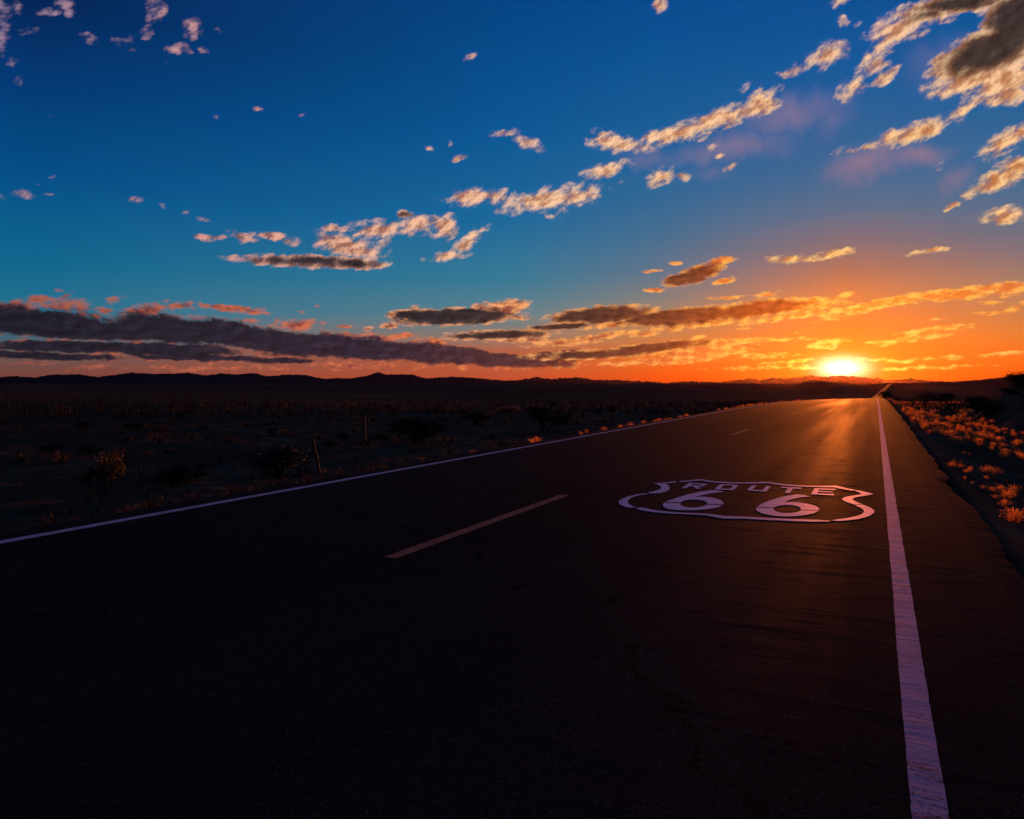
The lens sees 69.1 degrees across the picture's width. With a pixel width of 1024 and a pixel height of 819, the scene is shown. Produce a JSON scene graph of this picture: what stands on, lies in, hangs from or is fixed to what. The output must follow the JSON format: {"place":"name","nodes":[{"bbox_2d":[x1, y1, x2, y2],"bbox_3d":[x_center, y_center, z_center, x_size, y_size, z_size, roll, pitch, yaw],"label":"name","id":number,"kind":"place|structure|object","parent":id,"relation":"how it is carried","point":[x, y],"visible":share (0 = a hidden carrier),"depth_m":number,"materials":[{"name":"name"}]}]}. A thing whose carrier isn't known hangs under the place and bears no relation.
{"place":"outdoors","nodes":[
{"label":"outdoors","id":0,"kind":"place"},
{"bbox_2d":[0,372,610,382],"bbox_3d":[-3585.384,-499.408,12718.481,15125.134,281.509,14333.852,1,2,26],"label":"mountains","id":1,"kind":"structure","parent":0,"point":[187,377],"depth_m":10547.78,"materials":[{"name":"brown stone"}]},
{"bbox_2d":[0,384,1023,818],"bbox_3d":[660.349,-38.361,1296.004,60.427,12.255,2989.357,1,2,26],"label":"road","id":2,"kind":"structure","parent":0,"point":[588,646],"depth_m":3.59,"materials":[{"name":"black asphalt"}]},
{"bbox_2d":[0,399,820,543],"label":"edge line","id":3,"kind":"object","parent":2,"relation":"on","point":[96,524],"visible":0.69,"depth_m":8.21,"materials":[{"name":"white paint"}]},
{"bbox_2d":[385,495,567,557],"bbox_3d":[-0.144,1.010,6.829,0.108,0.004,3.330,1,2,26],"label":"dash","id":4,"kind":"object","parent":2,"relation":"on","point":[446,537],"visible":1,"depth_m":6.35,"materials":[{"name":"yellow paint"}]},
{"bbox_2d":[619,479,873,521],"bbox_3d":[2.596,0.962,8.155,2.479,0.002,2.865,1,2,26],"label":"route shield","id":5,"kind":"object","parent":2,"relation":"on","point":[780,501],"visible":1,"depth_m":7.79,"materials":[{"name":"white paint"}]},
{"bbox_2d":[877,398,949,818],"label":"edge line","id":6,"kind":"object","parent":2,"relation":"on","point":[928,800],"visible":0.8,"depth_m":3.02,"materials":[{"name":"white paint"}]},
{"bbox_2d":[0,383,1023,578],"bbox_3d":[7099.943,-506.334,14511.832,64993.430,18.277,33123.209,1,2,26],"label":"ground","id":7,"kind":"structure","parent":0,"point":[1009,415],"depth_m":35.46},
{"bbox_2d":[3,450,35,461],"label":"scrub plant","id":8,"kind":"object","parent":7,"relation":"on","point":[21,458],"visible":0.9,"depth_m":20.63,"materials":[{"name":"brown plant"}]},
{"bbox_2d":[33,443,73,451],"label":"desert bush","id":9,"kind":"object","parent":7,"relation":"on","point":[54,447],"visible":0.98,"depth_m":23.55,"materials":[{"name":"green plant"}]},
{"bbox_2d":[41,448,83,462],"bbox_3d":[-12.008,1.243,19.832,0.928,0.422,0.879,-1,2,-14],"label":"scrub plant","id":10,"kind":"object","parent":7,"relation":"on","point":[61,458],"visible":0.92,"depth_m":19.78,"materials":[{"name":"brown plant"}]},
{"bbox_2d":[70,420,93,430],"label":"desert bush","id":11,"kind":"object","parent":7,"relation":"on","point":[85,424],"visible":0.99,"depth_m":34.67,"materials":[{"name":"green plant"}]},
{"bbox_2d":[76,444,106,453],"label":"desert bush","id":12,"kind":"object","parent":7,"relation":"on","point":[89,448],"visible":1,"depth_m":23.04,"materials":[{"name":"green plant"}]},
{"bbox_2d":[69,447,127,492],"bbox_3d":[-7.884,1.212,14.352,0.880,0.932,1.037,2,3,41],"label":"desert bush","id":13,"kind":"object","parent":7,"relation":"on","point":[115,469],"visible":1,"depth_m":14.30,"materials":[{"name":"brown plant"}]},
{"bbox_2d":[103,448,124,457],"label":"scrub plant","id":14,"kind":"object","parent":7,"relation":"on","point":[114,453],"visible":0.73,"depth_m":22.20,"materials":[{"name":"brown plant"}]},
{"bbox_2d":[107,503,138,511],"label":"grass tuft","id":15,"kind":"object","parent":7,"relation":"on","point":[123,508],"visible":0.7,"depth_m":8.29,"materials":[{"name":"brown plant"}]},
{"bbox_2d":[113,436,134,445],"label":"desert bush","id":16,"kind":"object","parent":7,"relation":"on","point":[128,439],"visible":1,"depth_m":25.93,"materials":[{"name":"green plant"}]},
{"bbox_2d":[119,504,140,510],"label":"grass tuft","id":17,"kind":"object","parent":7,"relation":"on","point":[133,508],"visible":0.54,"depth_m":8.67,"materials":[{"name":"brown plant"}]},
{"bbox_2d":[121,423,149,429],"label":"desert bush","id":18,"kind":"object","parent":7,"relation":"on","point":[136,425],"visible":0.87,"depth_m":35.27,"materials":[{"name":"green plant"}]},
{"bbox_2d":[140,423,154,429],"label":"scrub plant","id":19,"kind":"object","parent":7,"relation":"on","point":[147,427],"visible":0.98,"depth_m":34.93,"materials":[{"name":"grey plant"}]},
{"bbox_2d":[140,450,155,456],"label":"scrub plant","id":20,"kind":"object","parent":7,"relation":"on","point":[147,454],"visible":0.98,"depth_m":21.53,"materials":[{"name":"brown plant"}]},
{"bbox_2d":[140,498,162,507],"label":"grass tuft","id":21,"kind":"object","parent":7,"relation":"on","point":[150,505],"visible":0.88,"depth_m":9.01,"materials":[{"name":"brown plant"}]},
{"bbox_2d":[141,432,164,440],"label":"scrub plant","id":22,"kind":"object","parent":7,"relation":"on","point":[152,436],"visible":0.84,"depth_m":27.55,"materials":[{"name":"brown plant"}]},
{"bbox_2d":[156,446,175,452],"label":"scrub plant","id":23,"kind":"object","parent":7,"relation":"on","point":[165,450],"visible":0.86,"depth_m":23.25,"materials":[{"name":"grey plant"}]},
{"bbox_2d":[137,463,211,488],"bbox_3d":[-6.678,1.353,14.781,1.027,0.565,1.366,1,2,18],"label":"desert bush","id":24,"kind":"object","parent":7,"relation":"on","point":[177,475],"visible":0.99,"depth_m":14.64,"materials":[{"name":"green plant"}]},
{"bbox_2d":[180,431,199,440],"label":"scrub plant","id":25,"kind":"object","parent":7,"relation":"on","point":[191,438],"visible":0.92,"depth_m":27.85,"materials":[{"name":"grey plant"}]},
{"bbox_2d":[221,434,238,442],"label":"scrub plant","id":26,"kind":"object","parent":7,"relation":"on","point":[232,439],"visible":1,"depth_m":26.81,"materials":[{"name":"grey plant"}]},
{"bbox_2d":[219,484,247,494],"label":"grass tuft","id":27,"kind":"object","parent":7,"relation":"on","point":[230,491],"visible":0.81,"depth_m":9.14,"materials":[{"name":"brown plant"}]},
{"bbox_2d":[246,485,268,490],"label":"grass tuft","id":28,"kind":"object","parent":7,"relation":"on","point":[256,488],"visible":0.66,"depth_m":9.32,"materials":[{"name":"brown plant"}]},
{"bbox_2d":[266,427,278,434],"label":"desert bush","id":29,"kind":"object","parent":7,"relation":"on","point":[272,430],"visible":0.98,"depth_m":31.11,"materials":[{"name":"green plant"}]},
{"bbox_2d":[242,443,330,478],"bbox_3d":[-5.052,1.113,15.866,1.975,0.876,1.570,1,2,26],"label":"desert bush","id":30,"kind":"object","parent":7,"relation":"on","point":[278,457],"visible":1,"depth_m":15.76,"materials":[{"name":"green plant"}]},
{"bbox_2d":[301,474,312,481],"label":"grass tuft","id":31,"kind":"object","parent":7,"relation":"on","point":[306,479],"visible":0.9,"depth_m":11.05,"materials":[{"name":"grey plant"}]},
{"bbox_2d":[312,440,320,472],"bbox_3d":[-4.261,1.083,16.261,0.195,0.855,0.063,0,2,3],"label":"leaning post","id":32,"kind":"object","parent":7,"relation":"on","point":[316,455],"visible":0.78,"depth_m":16.24,"materials":[{"name":"brown wood"}]},
{"bbox_2d":[312,431,324,438],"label":"scrub plant","id":33,"kind":"object","parent":7,"relation":"on","point":[319,435],"visible":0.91,"depth_m":28.84,"materials":[{"name":"grey plant"}]},
{"bbox_2d":[324,438,338,446],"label":"desert bush","id":34,"kind":"object","parent":7,"relation":"on","point":[329,442],"visible":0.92,"depth_m":24.64,"materials":[{"name":"green plant"}]},
{"bbox_2d":[335,432,348,438],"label":"desert bush","id":35,"kind":"object","parent":7,"relation":"on","point":[339,434],"visible":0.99,"depth_m":28.27,"materials":[{"name":"green plant"}]},
{"bbox_2d":[343,426,363,432],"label":"scrub plant","id":36,"kind":"object","parent":7,"relation":"on","point":[355,429],"visible":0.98,"depth_m":32.08,"materials":[{"name":"grey plant"}]},
{"bbox_2d":[0,408,721,526],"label":"ground cover","id":37,"kind":"object","parent":7,"relation":"on","point":[266,483],"visible":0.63,"depth_m":19.34,"materials":[{"name":"grey plant"}]},
{"bbox_2d":[363,416,365,438],"bbox_3d":[-5.526,0.781,27.912,0.119,1.044,0.095,0,2,4],"label":"fence post","id":38,"kind":"object","parent":7,"relation":"on","point":[364,432],"visible":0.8,"depth_m":27.88,"materials":[{"name":"brown wood"}]},
{"bbox_2d":[360,436,381,445],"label":"scrub plant","id":39,"kind":"object","parent":7,"relation":"on","point":[368,441],"visible":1,"depth_m":24.58,"materials":[{"name":"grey plant"}]},
{"bbox_2d":[366,416,378,421],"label":"scrub plant","id":40,"kind":"object","parent":7,"relation":"on","point":[372,419],"visible":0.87,"depth_m":42.20,"materials":[{"name":"grey plant"}]},
{"bbox_2d":[380,416,459,442],"bbox_3d":[-3.195,0.717,26.469,2.518,1.151,2.546,-1,2,-24],"label":"desert bush","id":41,"kind":"object","parent":7,"relation":"on","point":[424,430],"visible":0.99,"depth_m":26.20,"materials":[{"name":"green plant"}]},
{"bbox_2d":[438,443,459,454],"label":"scrub plant","id":42,"kind":"object","parent":7,"relation":"on","point":[451,449],"visible":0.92,"depth_m":20.02,"materials":[{"name":"grey plant"}]},
{"bbox_2d":[444,434,457,442],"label":"scrub plant","id":43,"kind":"object","parent":7,"relation":"on","point":[453,438],"visible":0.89,"depth_m":26.28,"materials":[{"name":"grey plant"}]},
{"bbox_2d":[462,411,494,424],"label":"desert bush","id":44,"kind":"object","parent":7,"relation":"on","point":[479,416],"visible":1,"depth_m":38.83,"materials":[{"name":"green plant"}]},
{"bbox_2d":[483,432,498,438],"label":"scrub plant","id":45,"kind":"object","parent":7,"relation":"on","point":[491,436],"visible":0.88,"depth_m":28.83,"materials":[{"name":"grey plant"}]},
{"bbox_2d":[0,395,996,419],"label":"desert scrub","id":46,"kind":"object","parent":7,"relation":"on","point":[498,405],"visible":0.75,"depth_m":64.20,"materials":[{"name":"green plant"}]},
{"bbox_2d":[484,437,513,446],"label":"scrub plant","id":47,"kind":"object","parent":7,"relation":"on","point":[502,442],"visible":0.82,"depth_m":19.13,"materials":[{"name":"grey plant"}]},
{"bbox_2d":[490,404,518,414],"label":"desert bush","id":48,"kind":"object","parent":7,"relation":"on","point":[506,409],"visible":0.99,"depth_m":52.68,"materials":[{"name":"green plant"}]},
{"bbox_2d":[525,402,574,430],"bbox_3d":[1.536,0.367,32.280,2.242,1.310,2.210,2,3,37],"label":"desert bush","id":49,"kind":"object","parent":7,"relation":"on","point":[539,413],"visible":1,"depth_m":32.17,"materials":[{"name":"green plant"}]},
{"bbox_2d":[597,422,612,428],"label":"scrub plant","id":50,"kind":"object","parent":7,"relation":"on","point":[608,426],"visible":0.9,"depth_m":32.37,"materials":[{"name":"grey plant"}]},
{"bbox_2d":[740,400,759,405],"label":"desert bush","id":51,"kind":"object","parent":7,"relation":"on","point":[747,401],"visible":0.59,"depth_m":66.20,"materials":[{"name":"green plant"}]},
{"bbox_2d":[877,391,894,398],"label":"desert bush","id":52,"kind":"object","parent":7,"relation":"on","point":[886,393],"visible":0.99,"depth_m":92.30,"materials":[{"name":"green plant"}]},
{"bbox_2d":[909,390,937,401],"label":"desert bush","id":53,"kind":"object","parent":7,"relation":"on","point":[923,395],"visible":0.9,"depth_m":82.95,"materials":[{"name":"green plant"}]},
{"bbox_2d":[928,391,955,403],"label":"desert bush","id":54,"kind":"object","parent":7,"relation":"on","point":[944,396],"visible":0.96,"depth_m":76.19,"materials":[{"name":"green plant"}]},
{"bbox_2d":[904,409,1023,504],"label":"ground cover","id":55,"kind":"object","parent":7,"relation":"on","point":[986,448],"visible":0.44,"depth_m":17.77,"materials":[{"name":"orange plant"}]},
{"bbox_2d":[905,421,1023,579],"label":"gravel","id":56,"kind":"structure","parent":7,"relation":"on","point":[1012,561],"depth_m":9.82,"materials":[{"name":"brown gravel"}]},
{"bbox_2d":[957,397,991,410],"bbox_3d":[24.457,-0.288,39.045,1.824,0.847,1.804,0,2,-13],"label":"bank bush","id":57,"kind":"object","parent":7,"relation":"on","point":[970,401],"visible":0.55,"depth_m":39.12,"materials":[{"name":"green plant"}]},
{"bbox_2d":[967,396,993,409],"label":"bank bush","id":58,"kind":"object","parent":7,"relation":"on","point":[978,398],"visible":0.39,"depth_m":39.34,"materials":[{"name":"green plant"}]},
{"bbox_2d":[967,398,1001,416],"bbox_3d":[23.075,-0.076,36.115,1.787,0.948,1.344,0,2,-7],"label":"bank bush","id":59,"kind":"object","parent":7,"relation":"on","point":[985,405],"visible":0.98,"depth_m":36.04,"materials":[{"name":"green plant"}]},
{"bbox_2d":[984,465,1002,475],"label":"dry tuft","id":60,"kind":"object","parent":7,"relation":"on","point":[992,472],"visible":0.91,"depth_m":12.33,"materials":[{"name":"plant"}]},
{"bbox_2d":[991,436,1004,442],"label":"dry tuft","id":61,"kind":"object","parent":7,"relation":"on","point":[997,440],"visible":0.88,"depth_m":22.34,"materials":[{"name":"plant"}]},
{"bbox_2d":[997,497,1012,506],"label":"dry tuft","id":62,"kind":"object","parent":7,"relation":"on","point":[1004,503],"visible":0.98,"depth_m":8.46,"materials":[{"name":"plant"}]},
{"bbox_2d":[994,490,1016,498],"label":"dry tuft","id":63,"kind":"object","parent":7,"relation":"on","point":[1008,494],"visible":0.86,"depth_m":9.35,"materials":[{"name":"plant"}]},
{"bbox_2d":[996,380,1023,397],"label":"bank bush","id":64,"kind":"object","parent":7,"relation":"on","point":[1013,391],"visible":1,"depth_m":33.35,"materials":[{"name":"green plant"}]},
{"bbox_2d":[1000,506,1023,522],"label":"dry tuft","id":65,"kind":"object","parent":7,"relation":"on","point":[1014,518],"visible":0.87,"depth_m":7.42,"materials":[{"name":"plant"}]},
{"bbox_2d":[1001,372,1023,388],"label":"bank bush","id":66,"kind":"object","parent":7,"relation":"on","point":[1010,381],"visible":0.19,"depth_m":37.20,"materials":[{"name":"green plant"}]},
{"bbox_2d":[1004,371,1023,387],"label":"bank bush","id":67,"kind":"object","parent":7,"relation":"on","point":[1016,379],"visible":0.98,"depth_m":36.24,"materials":[{"name":"green plant"}]},
{"bbox_2d":[1008,484,1021,494],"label":"dry tuft","id":68,"kind":"object","parent":7,"relation":"on","point":[1014,488],"visible":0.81,"depth_m":10.32,"materials":[{"name":"plant"}]},
{"bbox_2d":[0,0,1023,382],"label":"sky","id":69,"kind":"structure","parent":0,"point":[667,191],"materials":[{"name":"blue"}]},
{"bbox_2d":[522,375,951,382],"bbox_3d":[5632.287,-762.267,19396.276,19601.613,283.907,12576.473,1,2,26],"label":"mountains","id":70,"kind":"structure","parent":0,"point":[849,379],"depth_m":17919.08,"materials":[{"name":"brown stone"}]},
{"bbox_2d":[798,380,858,384],"bbox_3d":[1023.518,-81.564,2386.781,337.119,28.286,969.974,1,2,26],"label":"hills","id":71,"kind":"structure","parent":0,"point":[815,382],"depth_m":2244.70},
{"bbox_2d":[886,398,1012,483],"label":"dry grass","id":72,"kind":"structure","parent":0,"point":[939,416],"depth_m":44.54,"materials":[{"name":"plant"}]},
{"bbox_2d":[884,374,1023,385],"bbox_3d":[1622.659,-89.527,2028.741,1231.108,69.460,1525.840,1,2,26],"label":"hills","id":73,"kind":"structure","parent":0,"point":[1001,381],"depth_m":1937.86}
]}

